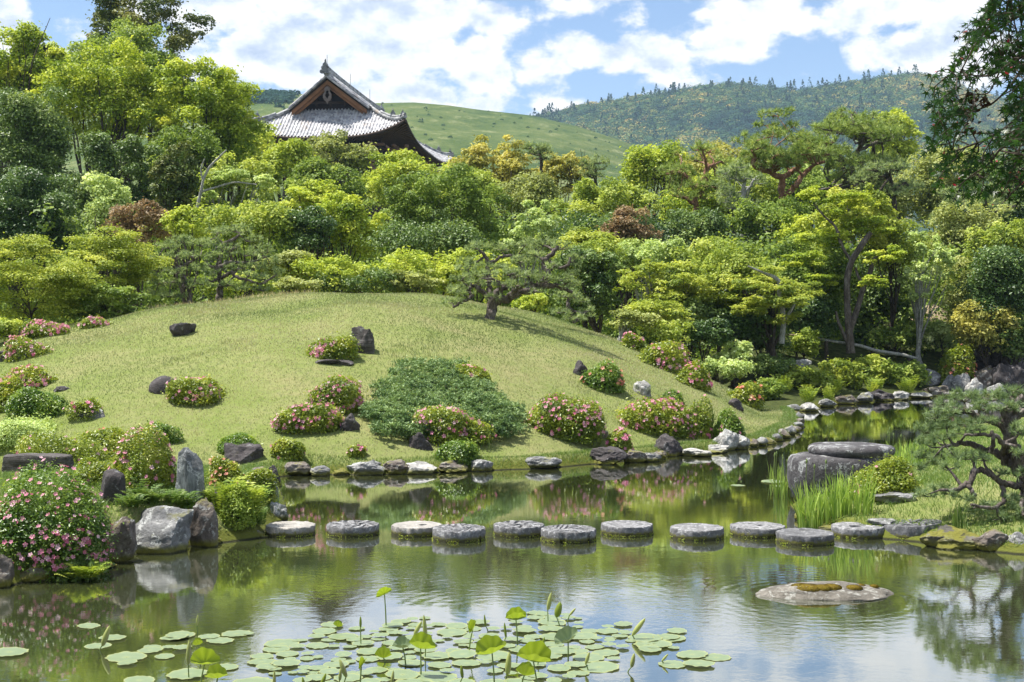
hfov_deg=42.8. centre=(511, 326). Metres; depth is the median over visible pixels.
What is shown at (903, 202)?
broadleaf tree
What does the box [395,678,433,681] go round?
lotus pad
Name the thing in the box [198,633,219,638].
lotus pad
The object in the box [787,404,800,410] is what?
rock
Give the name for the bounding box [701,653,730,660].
lotus pad
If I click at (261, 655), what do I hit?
lotus pad
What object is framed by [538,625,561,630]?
lotus pad
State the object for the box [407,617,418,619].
lotus pad
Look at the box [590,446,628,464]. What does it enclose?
rock
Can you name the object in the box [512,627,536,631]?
lotus pad
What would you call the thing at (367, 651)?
lotus pad
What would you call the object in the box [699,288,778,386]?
evergreen shrub
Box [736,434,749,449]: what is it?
rock
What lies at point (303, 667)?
lotus pad
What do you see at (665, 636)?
lotus pad
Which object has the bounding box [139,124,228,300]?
broadleaf tree
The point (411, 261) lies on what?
hedge shrub
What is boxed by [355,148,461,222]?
broadleaf tree
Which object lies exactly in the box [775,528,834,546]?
millstone
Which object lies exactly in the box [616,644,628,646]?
lotus pad
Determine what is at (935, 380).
rock
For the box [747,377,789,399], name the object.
shrub
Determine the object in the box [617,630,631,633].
lotus pad
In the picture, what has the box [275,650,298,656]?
lotus pad
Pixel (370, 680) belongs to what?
lotus pad
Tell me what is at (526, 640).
lotus pad
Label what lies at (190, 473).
rock
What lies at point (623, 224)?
maple tree
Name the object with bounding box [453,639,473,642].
lotus pad
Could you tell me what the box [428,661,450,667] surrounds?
lotus pad
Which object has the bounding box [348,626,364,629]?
lotus pad
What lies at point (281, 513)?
rock
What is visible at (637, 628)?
rolled lotus leaf
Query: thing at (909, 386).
fern
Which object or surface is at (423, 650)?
lotus pad
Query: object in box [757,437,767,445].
kerb stone
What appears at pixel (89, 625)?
lotus pad
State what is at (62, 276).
maple tree
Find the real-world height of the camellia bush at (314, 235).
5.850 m
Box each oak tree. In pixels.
[447,134,538,257]
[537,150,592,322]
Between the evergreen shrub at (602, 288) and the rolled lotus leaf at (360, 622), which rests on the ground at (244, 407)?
the evergreen shrub at (602, 288)
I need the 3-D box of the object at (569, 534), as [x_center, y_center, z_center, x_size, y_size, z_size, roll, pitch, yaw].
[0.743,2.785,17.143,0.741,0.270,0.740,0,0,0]
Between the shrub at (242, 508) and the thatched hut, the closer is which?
the shrub at (242, 508)
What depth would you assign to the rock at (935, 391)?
51.84 m
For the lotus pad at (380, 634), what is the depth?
11.78 m
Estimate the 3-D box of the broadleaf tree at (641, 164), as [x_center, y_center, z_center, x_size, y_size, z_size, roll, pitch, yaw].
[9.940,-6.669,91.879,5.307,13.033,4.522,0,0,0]
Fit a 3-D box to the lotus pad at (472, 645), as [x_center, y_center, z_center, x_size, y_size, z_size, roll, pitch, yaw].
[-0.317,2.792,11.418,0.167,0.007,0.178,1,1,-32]
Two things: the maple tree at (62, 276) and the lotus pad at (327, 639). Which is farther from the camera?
the maple tree at (62, 276)
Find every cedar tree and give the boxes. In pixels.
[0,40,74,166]
[81,0,219,238]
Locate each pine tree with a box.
[143,233,214,303]
[198,222,285,300]
[440,235,584,319]
[520,141,554,173]
[575,151,610,204]
[656,138,740,211]
[711,160,772,241]
[729,104,838,241]
[808,104,906,243]
[848,154,926,219]
[908,383,1023,521]
[928,182,1023,226]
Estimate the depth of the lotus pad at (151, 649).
11.27 m
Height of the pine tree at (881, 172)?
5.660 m
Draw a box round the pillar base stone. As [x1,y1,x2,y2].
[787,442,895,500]
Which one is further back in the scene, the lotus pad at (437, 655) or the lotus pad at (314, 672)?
the lotus pad at (437, 655)
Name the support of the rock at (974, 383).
on the ground at (244, 407)
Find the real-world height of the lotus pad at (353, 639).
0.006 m
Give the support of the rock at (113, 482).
on the ground at (244, 407)
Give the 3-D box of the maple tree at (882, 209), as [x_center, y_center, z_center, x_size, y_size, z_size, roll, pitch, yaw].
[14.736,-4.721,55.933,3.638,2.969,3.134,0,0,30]
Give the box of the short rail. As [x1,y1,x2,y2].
[767,334,797,357]
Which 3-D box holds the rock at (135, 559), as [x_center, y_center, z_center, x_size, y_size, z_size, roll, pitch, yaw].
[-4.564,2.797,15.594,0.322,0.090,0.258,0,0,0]
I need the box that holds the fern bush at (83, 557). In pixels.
[15,529,106,580]
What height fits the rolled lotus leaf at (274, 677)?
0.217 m
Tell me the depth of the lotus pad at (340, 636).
11.75 m
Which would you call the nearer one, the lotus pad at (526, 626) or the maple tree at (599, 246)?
the lotus pad at (526, 626)
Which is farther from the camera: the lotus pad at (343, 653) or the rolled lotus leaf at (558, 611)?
the rolled lotus leaf at (558, 611)
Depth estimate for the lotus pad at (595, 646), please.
11.38 m
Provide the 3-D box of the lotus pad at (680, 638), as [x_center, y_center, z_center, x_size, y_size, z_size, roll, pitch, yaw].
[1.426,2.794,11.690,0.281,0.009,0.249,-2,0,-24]
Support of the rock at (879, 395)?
on the ground at (244, 407)
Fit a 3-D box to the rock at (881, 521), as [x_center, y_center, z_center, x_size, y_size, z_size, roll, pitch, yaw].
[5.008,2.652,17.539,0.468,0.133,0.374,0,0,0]
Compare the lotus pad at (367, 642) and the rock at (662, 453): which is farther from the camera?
the rock at (662, 453)
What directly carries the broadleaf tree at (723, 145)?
on the ground at (244, 407)
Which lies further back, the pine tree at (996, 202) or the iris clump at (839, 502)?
the pine tree at (996, 202)
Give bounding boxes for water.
[0,395,1023,681]
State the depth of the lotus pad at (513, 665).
10.72 m
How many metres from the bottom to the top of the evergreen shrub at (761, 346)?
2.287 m
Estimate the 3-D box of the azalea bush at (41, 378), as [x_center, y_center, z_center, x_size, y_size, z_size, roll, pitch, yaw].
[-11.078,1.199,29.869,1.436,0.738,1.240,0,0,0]
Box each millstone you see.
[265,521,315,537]
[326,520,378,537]
[391,521,440,537]
[432,523,485,542]
[493,520,544,537]
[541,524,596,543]
[600,520,653,537]
[670,523,723,540]
[730,521,784,538]
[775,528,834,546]
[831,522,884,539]
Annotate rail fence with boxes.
[790,330,917,363]
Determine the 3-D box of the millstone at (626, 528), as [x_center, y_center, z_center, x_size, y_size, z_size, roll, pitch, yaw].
[1.554,2.793,17.652,0.720,0.254,0.723,0,0,0]
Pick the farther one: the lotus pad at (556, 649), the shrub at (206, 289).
the shrub at (206, 289)
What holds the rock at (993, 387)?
on the ground at (244, 407)
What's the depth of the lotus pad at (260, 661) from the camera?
10.87 m
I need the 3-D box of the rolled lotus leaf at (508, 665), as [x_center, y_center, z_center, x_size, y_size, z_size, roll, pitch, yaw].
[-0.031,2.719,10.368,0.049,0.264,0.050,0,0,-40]
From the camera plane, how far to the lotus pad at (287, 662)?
10.80 m
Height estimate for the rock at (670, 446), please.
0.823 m
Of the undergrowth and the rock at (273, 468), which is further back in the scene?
the undergrowth
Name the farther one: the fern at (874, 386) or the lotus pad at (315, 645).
the fern at (874, 386)
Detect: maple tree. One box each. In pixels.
[0,232,114,321]
[35,221,174,311]
[57,282,151,318]
[277,179,345,292]
[308,190,392,293]
[548,233,628,328]
[554,224,642,332]
[597,204,664,335]
[613,258,685,343]
[642,256,738,362]
[665,229,762,381]
[718,264,814,357]
[723,266,826,343]
[773,210,841,279]
[777,181,907,353]
[808,182,902,250]
[852,214,935,352]
[961,217,1023,270]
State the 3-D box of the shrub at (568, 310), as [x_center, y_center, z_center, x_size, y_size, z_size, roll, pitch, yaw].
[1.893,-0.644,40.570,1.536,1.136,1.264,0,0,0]
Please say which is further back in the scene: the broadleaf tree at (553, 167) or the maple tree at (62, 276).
the broadleaf tree at (553, 167)
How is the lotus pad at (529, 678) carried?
on the water
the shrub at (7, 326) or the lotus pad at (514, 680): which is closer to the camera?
the lotus pad at (514, 680)
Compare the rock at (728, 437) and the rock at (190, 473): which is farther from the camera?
the rock at (728, 437)
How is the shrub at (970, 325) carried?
on the ground at (244, 407)
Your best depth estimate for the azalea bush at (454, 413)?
26.08 m
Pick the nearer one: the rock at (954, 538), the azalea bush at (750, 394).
the rock at (954, 538)
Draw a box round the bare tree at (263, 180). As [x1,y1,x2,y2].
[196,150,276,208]
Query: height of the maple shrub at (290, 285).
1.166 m
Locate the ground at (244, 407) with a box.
[0,281,1023,585]
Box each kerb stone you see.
[749,439,758,446]
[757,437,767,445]
[767,437,776,444]
[772,433,782,441]
[778,429,790,438]
[784,425,796,434]
[794,422,803,427]
[794,426,801,432]
[795,418,804,423]
[796,412,804,418]
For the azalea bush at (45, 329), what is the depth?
35.85 m
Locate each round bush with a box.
[0,381,70,419]
[132,420,183,446]
[216,432,262,453]
[431,435,484,464]
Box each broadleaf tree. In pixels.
[65,15,196,215]
[80,170,134,311]
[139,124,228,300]
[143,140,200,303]
[157,201,210,303]
[190,150,282,302]
[190,194,297,297]
[203,120,302,258]
[207,71,256,201]
[260,137,317,211]
[273,156,376,215]
[298,128,380,213]
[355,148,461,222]
[357,158,516,294]
[443,166,509,223]
[488,166,564,280]
[502,196,561,303]
[550,176,664,332]
[617,139,691,241]
[656,205,730,310]
[659,172,738,247]
[681,138,748,236]
[699,151,787,240]
[699,239,777,382]
[722,192,813,262]
[767,162,837,227]
[768,230,861,321]
[814,169,929,238]
[866,106,925,219]
[894,230,957,366]
[896,137,985,232]
[917,199,1016,270]
[937,248,1003,358]
[965,148,1023,231]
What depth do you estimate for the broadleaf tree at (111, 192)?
57.58 m
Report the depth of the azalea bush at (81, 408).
26.84 m
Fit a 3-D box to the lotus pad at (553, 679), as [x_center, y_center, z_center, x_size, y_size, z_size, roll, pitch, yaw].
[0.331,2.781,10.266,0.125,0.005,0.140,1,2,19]
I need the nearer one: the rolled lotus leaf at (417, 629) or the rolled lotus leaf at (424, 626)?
the rolled lotus leaf at (424, 626)
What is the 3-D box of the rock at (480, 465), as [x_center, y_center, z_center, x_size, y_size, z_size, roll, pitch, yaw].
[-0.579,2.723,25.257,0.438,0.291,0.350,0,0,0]
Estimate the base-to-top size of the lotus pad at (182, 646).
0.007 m
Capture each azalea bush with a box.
[0,362,59,388]
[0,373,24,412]
[0,456,124,581]
[1,333,53,361]
[9,424,115,464]
[18,315,70,338]
[63,396,103,420]
[69,453,123,486]
[70,423,144,458]
[76,314,111,328]
[106,420,177,488]
[162,372,232,406]
[204,455,250,487]
[247,467,278,504]
[270,396,344,434]
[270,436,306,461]
[299,372,369,414]
[301,331,362,360]
[346,443,367,458]
[407,403,496,446]
[447,360,493,385]
[521,389,611,445]
[578,358,627,393]
[604,426,633,452]
[608,391,694,438]
[620,331,647,352]
[635,336,691,373]
[660,389,684,407]
[672,359,712,392]
[678,394,716,439]
[710,406,746,438]
[726,379,766,410]
[849,450,924,501]
[935,344,976,383]
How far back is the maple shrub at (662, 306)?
46.19 m
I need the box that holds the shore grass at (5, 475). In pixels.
[0,405,1023,569]
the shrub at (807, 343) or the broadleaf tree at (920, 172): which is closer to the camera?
the shrub at (807, 343)
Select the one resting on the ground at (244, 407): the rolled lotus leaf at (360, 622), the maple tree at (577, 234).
the maple tree at (577, 234)
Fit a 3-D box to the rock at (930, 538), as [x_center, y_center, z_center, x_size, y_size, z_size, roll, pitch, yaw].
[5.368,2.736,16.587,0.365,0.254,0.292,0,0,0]
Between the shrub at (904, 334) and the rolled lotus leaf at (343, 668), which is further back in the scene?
the shrub at (904, 334)
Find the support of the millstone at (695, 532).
on the water
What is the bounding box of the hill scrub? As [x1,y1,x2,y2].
[250,88,627,168]
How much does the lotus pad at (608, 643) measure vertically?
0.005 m
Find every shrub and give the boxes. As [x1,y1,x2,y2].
[0,317,40,340]
[101,196,172,308]
[178,501,195,508]
[187,271,279,301]
[213,483,259,530]
[251,247,316,292]
[272,251,379,293]
[272,276,324,293]
[313,265,420,292]
[360,213,492,292]
[362,245,475,293]
[387,268,446,292]
[435,247,517,303]
[511,293,548,312]
[543,245,624,327]
[548,287,597,323]
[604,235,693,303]
[606,305,662,340]
[618,293,695,347]
[639,319,696,357]
[659,296,724,363]
[681,315,738,362]
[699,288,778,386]
[701,356,756,384]
[710,339,753,388]
[723,324,792,374]
[744,352,796,377]
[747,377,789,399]
[769,364,835,392]
[772,282,844,344]
[782,326,822,358]
[801,293,888,334]
[817,355,868,389]
[828,326,882,345]
[849,354,899,384]
[866,320,923,357]
[883,358,932,386]
[922,319,964,357]
[942,299,1021,366]
[992,320,1023,365]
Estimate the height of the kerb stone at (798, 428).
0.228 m
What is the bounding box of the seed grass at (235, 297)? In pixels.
[140,289,317,309]
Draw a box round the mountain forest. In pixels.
[529,64,1023,247]
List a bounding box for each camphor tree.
[0,19,74,289]
[18,32,183,218]
[38,40,75,192]
[120,50,269,269]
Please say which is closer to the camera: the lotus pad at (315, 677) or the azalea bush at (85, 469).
the lotus pad at (315, 677)
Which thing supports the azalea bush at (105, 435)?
on the ground at (244, 407)
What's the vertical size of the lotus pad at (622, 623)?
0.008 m
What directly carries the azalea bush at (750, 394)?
on the ground at (244, 407)
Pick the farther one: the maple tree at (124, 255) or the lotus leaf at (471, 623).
the maple tree at (124, 255)
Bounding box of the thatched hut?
[909,305,952,325]
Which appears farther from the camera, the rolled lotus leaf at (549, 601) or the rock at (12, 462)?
the rock at (12, 462)
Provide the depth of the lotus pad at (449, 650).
11.27 m
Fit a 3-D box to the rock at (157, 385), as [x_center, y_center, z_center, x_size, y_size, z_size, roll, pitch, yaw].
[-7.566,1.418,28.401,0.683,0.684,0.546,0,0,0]
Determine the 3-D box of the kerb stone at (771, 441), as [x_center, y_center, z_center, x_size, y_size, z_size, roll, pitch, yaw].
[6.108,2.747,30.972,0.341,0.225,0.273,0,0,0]
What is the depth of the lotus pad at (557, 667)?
10.67 m
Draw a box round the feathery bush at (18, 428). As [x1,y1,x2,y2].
[0,406,60,450]
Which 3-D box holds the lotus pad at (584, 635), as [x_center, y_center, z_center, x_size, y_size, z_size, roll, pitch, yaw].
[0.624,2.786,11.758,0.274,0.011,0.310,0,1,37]
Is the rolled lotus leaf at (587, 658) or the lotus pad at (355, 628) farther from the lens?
the lotus pad at (355, 628)
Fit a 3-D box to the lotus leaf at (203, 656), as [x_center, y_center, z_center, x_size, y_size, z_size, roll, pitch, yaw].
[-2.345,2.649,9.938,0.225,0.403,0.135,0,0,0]
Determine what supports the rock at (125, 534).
on the ground at (244, 407)
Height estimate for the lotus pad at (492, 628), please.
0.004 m
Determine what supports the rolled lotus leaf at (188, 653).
on the water
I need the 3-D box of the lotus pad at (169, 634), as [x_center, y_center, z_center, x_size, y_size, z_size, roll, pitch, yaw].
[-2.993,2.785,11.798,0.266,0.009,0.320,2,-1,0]
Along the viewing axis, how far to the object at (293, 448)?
24.87 m
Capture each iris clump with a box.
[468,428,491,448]
[685,399,721,436]
[757,376,777,399]
[767,451,782,480]
[768,453,789,497]
[787,459,878,527]
[883,427,930,465]
[951,503,970,528]
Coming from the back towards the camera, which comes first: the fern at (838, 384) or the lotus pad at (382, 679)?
the fern at (838, 384)
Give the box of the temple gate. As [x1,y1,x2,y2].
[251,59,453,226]
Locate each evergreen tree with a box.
[0,80,80,314]
[0,160,84,331]
[58,128,164,312]
[551,208,683,328]
[834,257,927,329]
[951,240,1023,363]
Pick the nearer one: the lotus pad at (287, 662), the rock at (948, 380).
the lotus pad at (287, 662)
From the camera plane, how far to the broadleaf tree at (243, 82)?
96.11 m
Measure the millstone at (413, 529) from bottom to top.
0.245 m
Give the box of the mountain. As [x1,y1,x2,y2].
[587,83,1017,249]
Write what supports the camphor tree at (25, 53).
on the ground at (244, 407)
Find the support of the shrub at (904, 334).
on the ground at (244, 407)
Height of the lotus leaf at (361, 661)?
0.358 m
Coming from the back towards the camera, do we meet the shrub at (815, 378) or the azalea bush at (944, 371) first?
the azalea bush at (944, 371)
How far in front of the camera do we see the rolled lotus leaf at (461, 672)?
10.11 m
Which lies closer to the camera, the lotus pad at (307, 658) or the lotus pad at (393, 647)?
the lotus pad at (307, 658)
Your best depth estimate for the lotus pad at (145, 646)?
11.40 m
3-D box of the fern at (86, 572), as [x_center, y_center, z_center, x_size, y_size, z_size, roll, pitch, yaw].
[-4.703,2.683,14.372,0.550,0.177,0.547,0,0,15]
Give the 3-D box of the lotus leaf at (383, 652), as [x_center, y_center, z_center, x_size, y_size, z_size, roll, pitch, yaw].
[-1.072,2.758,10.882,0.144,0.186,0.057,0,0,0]
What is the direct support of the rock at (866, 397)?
on the ground at (244, 407)
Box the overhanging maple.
[919,0,1023,214]
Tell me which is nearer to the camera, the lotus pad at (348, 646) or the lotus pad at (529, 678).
the lotus pad at (529, 678)
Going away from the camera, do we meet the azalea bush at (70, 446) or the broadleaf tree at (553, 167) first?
the azalea bush at (70, 446)
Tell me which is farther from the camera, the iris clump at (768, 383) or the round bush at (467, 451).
the iris clump at (768, 383)
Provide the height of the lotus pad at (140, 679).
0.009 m
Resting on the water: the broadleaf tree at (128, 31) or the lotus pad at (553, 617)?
the lotus pad at (553, 617)
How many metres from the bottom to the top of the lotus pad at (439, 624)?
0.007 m
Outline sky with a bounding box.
[0,0,1023,115]
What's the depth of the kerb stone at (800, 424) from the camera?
35.75 m
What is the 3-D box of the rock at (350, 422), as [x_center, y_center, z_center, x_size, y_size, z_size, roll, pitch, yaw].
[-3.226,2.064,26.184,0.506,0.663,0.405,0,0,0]
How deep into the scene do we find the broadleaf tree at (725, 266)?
50.45 m
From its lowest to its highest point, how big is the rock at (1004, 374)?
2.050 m
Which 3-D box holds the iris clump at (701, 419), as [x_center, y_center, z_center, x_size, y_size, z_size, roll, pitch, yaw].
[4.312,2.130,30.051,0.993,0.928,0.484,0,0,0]
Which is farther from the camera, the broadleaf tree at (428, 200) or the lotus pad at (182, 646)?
the broadleaf tree at (428, 200)
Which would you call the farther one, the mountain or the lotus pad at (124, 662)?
the mountain
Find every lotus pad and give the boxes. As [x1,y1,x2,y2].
[0,647,28,655]
[77,623,100,628]
[84,642,111,648]
[98,634,125,639]
[105,651,146,661]
[117,659,136,664]
[124,676,154,681]
[137,646,162,652]
[143,645,161,648]
[155,653,174,658]
[160,633,188,639]
[161,645,175,647]
[165,630,194,637]
[166,668,207,678]
[172,644,191,648]
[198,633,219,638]
[206,637,233,643]
[220,663,237,669]
[221,630,250,636]
[232,676,272,681]
[247,658,274,664]
[250,653,272,658]
[256,663,277,669]
[263,645,289,652]
[264,639,298,646]
[271,659,300,665]
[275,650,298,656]
[289,644,304,647]
[292,677,311,681]
[297,669,308,672]
[298,665,309,668]
[300,656,313,659]
[301,651,313,654]
[306,642,328,648]
[306,671,318,673]
[306,673,331,680]
[308,633,324,637]
[308,665,328,669]
[312,627,337,633]
[319,668,339,673]
[321,621,342,626]
[321,638,336,640]
[323,661,348,667]
[328,633,357,639]
[331,657,345,660]
[334,673,362,681]
[335,651,351,656]
[342,645,356,647]
[346,637,362,640]
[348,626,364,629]
[352,640,373,645]
[356,647,377,654]
[356,656,378,661]
[356,678,380,681]
[357,635,372,637]
[357,670,373,674]
[365,666,387,672]
[371,637,384,639]
[372,632,388,636]
[377,652,402,659]
[378,677,390,681]
[379,627,397,630]
[382,622,402,627]
[382,640,394,645]
[385,669,419,678]
[387,630,400,633]
[389,645,407,649]
[391,619,410,622]
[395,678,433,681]
[398,659,423,665]
[401,655,415,658]
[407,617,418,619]
[408,622,422,626]
[414,648,437,651]
[416,671,457,681]
[421,651,448,658]
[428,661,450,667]
[431,622,445,625]
[437,628,466,635]
[440,668,453,671]
[445,622,467,628]
[446,648,459,652]
[447,649,475,657]
[449,678,474,681]
[451,659,481,665]
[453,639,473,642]
[465,626,481,630]
[466,643,475,647]
[467,619,489,623]
[475,651,508,659]
[479,633,499,637]
[479,659,491,662]
[480,679,505,681]
[486,668,502,672]
[487,626,499,629]
[496,662,519,667]
[503,636,521,640]
[504,643,514,647]
[505,678,533,681]
[508,645,522,651]
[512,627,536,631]
[517,625,531,627]
[519,638,535,642]
[520,676,534,679]
[524,634,539,638]
[527,610,548,614]
[527,615,543,618]
[528,660,545,665]
[528,672,548,677]
[536,612,549,615]
[537,618,565,624]
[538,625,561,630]
[539,632,555,639]
[544,615,560,619]
[545,641,563,646]
[546,677,561,681]
[547,664,570,670]
[548,646,575,653]
[550,652,562,658]
[562,674,575,677]
[564,661,585,666]
[567,670,588,674]
[569,645,580,648]
[572,653,604,661]
[573,632,596,638]
[574,649,588,652]
[578,661,618,672]
[579,639,594,643]
[580,629,596,632]
[585,644,603,648]
[592,649,619,655]
[597,628,617,633]
[602,642,615,645]
[607,656,619,659]
[612,634,627,636]
[614,621,632,625]
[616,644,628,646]
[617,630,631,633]
[628,633,662,641]
[634,640,671,647]
[638,645,661,651]
[653,633,679,639]
[658,660,686,668]
[667,628,686,632]
[668,635,685,641]
[676,650,707,657]
[683,659,714,666]
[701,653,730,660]
[761,479,779,482]
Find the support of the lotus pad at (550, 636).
on the water
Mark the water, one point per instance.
(940, 615)
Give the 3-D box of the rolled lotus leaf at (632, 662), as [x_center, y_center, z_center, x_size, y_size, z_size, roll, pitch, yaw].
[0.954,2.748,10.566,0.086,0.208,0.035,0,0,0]
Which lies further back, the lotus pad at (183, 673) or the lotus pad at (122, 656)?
the lotus pad at (122, 656)
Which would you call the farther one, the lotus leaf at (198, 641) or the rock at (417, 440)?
the rock at (417, 440)
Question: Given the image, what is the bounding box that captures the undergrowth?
[0,203,1023,368]
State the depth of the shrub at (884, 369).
52.22 m
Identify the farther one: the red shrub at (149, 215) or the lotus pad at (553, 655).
the red shrub at (149, 215)
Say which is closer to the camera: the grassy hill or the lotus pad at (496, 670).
the lotus pad at (496, 670)
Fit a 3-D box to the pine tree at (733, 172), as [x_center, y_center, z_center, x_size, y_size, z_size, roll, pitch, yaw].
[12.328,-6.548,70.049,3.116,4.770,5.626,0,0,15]
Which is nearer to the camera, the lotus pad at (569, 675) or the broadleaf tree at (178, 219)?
the lotus pad at (569, 675)
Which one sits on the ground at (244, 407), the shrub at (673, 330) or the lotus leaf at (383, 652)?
the shrub at (673, 330)
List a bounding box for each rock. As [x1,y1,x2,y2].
[0,351,12,361]
[0,554,14,588]
[1,453,74,472]
[20,563,56,582]
[53,386,68,391]
[88,409,104,418]
[100,469,125,504]
[102,516,137,562]
[125,557,142,562]
[136,506,193,554]
[148,376,178,393]
[169,323,195,335]
[175,447,204,500]
[189,497,217,547]
[224,442,263,463]
[257,530,267,537]
[266,478,278,500]
[269,465,281,486]
[270,502,287,520]
[284,461,310,474]
[309,465,329,475]
[315,359,353,365]
[332,468,349,474]
[339,413,360,430]
[346,459,385,474]
[351,326,374,353]
[383,459,408,474]
[405,461,436,474]
[409,432,433,450]
[437,460,467,472]
[471,459,492,471]
[525,456,561,468]
[573,360,587,374]
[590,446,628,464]
[597,426,608,438]
[624,449,646,462]
[633,380,650,396]
[644,453,661,461]
[654,433,682,456]
[654,450,666,458]
[681,448,711,456]
[708,444,728,453]
[713,428,738,450]
[728,398,743,410]
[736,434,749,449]
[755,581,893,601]
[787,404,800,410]
[791,359,811,368]
[800,402,818,411]
[818,399,836,406]
[818,525,830,529]
[835,395,858,404]
[857,392,872,402]
[866,518,896,525]
[870,389,894,400]
[873,491,916,502]
[884,518,941,539]
[893,391,908,399]
[909,392,932,397]
[919,531,944,547]
[921,374,940,385]
[922,385,948,396]
[926,369,941,378]
[935,525,979,550]
[941,374,953,389]
[950,354,975,379]
[950,373,970,390]
[964,378,984,394]
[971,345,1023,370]
[972,529,1007,551]
[973,365,992,388]
[986,383,1005,395]
[991,363,1023,394]
[1007,532,1023,544]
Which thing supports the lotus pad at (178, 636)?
on the water
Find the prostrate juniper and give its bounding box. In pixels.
[357,355,531,440]
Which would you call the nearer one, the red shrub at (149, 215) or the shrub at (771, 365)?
the shrub at (771, 365)
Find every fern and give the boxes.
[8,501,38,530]
[52,559,111,578]
[114,493,149,506]
[122,484,174,501]
[130,477,149,501]
[160,489,199,504]
[199,489,220,501]
[206,483,232,510]
[212,475,250,495]
[223,480,273,515]
[251,507,267,525]
[255,484,272,500]
[770,374,793,391]
[797,384,820,401]
[822,383,835,400]
[823,378,848,394]
[866,374,885,391]
[894,374,921,391]
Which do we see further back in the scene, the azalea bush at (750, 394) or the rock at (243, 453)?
the azalea bush at (750, 394)
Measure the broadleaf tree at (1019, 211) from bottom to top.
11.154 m
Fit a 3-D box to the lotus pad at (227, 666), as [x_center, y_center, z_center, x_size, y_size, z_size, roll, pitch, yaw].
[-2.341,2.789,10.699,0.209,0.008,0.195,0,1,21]
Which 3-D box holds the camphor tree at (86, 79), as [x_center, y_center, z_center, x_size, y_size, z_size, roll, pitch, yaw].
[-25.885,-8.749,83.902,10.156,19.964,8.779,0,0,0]
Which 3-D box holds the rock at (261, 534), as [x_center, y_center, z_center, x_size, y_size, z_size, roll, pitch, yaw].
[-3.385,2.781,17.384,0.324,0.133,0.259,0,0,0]
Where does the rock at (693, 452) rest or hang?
on the ground at (244, 407)
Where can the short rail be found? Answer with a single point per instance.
(790, 335)
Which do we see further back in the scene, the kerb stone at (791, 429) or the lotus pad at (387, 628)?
the kerb stone at (791, 429)
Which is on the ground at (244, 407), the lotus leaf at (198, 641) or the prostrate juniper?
the prostrate juniper
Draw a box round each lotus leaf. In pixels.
[99,625,109,649]
[186,640,190,676]
[190,647,219,681]
[192,637,202,647]
[196,615,198,635]
[205,663,226,681]
[273,670,275,681]
[333,620,342,630]
[338,668,341,681]
[339,659,347,681]
[359,616,361,643]
[359,656,366,681]
[375,645,391,661]
[376,587,391,624]
[391,671,393,681]
[392,636,410,664]
[409,631,435,673]
[413,621,421,634]
[423,615,426,656]
[460,665,463,681]
[468,619,475,649]
[476,635,505,681]
[504,623,506,640]
[505,652,510,678]
[506,606,525,644]
[516,661,534,681]
[517,640,552,681]
[547,592,551,620]
[554,602,561,625]
[554,625,577,658]
[585,652,589,669]
[628,654,634,671]
[632,618,644,638]
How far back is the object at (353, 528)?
17.39 m
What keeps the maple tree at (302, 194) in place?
on the ground at (244, 407)
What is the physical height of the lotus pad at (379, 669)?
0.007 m
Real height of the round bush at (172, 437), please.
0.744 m
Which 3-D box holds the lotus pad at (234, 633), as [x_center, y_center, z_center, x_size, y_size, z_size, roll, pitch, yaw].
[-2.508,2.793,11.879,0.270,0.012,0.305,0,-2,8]
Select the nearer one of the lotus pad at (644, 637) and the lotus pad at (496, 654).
the lotus pad at (496, 654)
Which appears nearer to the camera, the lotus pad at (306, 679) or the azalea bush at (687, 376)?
the lotus pad at (306, 679)
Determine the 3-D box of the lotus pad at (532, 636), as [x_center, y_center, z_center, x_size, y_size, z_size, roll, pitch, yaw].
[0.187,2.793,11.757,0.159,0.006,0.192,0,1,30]
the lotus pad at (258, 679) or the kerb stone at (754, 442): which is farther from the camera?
the kerb stone at (754, 442)
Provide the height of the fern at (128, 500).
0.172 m
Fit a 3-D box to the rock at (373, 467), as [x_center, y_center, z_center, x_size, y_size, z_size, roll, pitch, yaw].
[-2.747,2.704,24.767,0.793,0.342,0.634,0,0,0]
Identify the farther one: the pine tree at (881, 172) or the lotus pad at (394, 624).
the pine tree at (881, 172)
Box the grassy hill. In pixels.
[5,94,773,250]
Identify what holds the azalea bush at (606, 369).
on the ground at (244, 407)
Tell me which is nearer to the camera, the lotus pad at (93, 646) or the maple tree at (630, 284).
the lotus pad at (93, 646)
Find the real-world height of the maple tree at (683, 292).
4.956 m
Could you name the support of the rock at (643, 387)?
on the ground at (244, 407)
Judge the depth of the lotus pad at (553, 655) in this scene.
11.05 m
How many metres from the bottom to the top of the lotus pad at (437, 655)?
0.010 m
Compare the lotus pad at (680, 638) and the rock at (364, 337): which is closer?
the lotus pad at (680, 638)
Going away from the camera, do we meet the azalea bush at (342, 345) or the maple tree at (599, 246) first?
the azalea bush at (342, 345)
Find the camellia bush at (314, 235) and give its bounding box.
[270,203,338,291]
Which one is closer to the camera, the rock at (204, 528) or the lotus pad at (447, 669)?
the lotus pad at (447, 669)
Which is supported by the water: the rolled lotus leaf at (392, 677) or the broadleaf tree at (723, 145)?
the rolled lotus leaf at (392, 677)

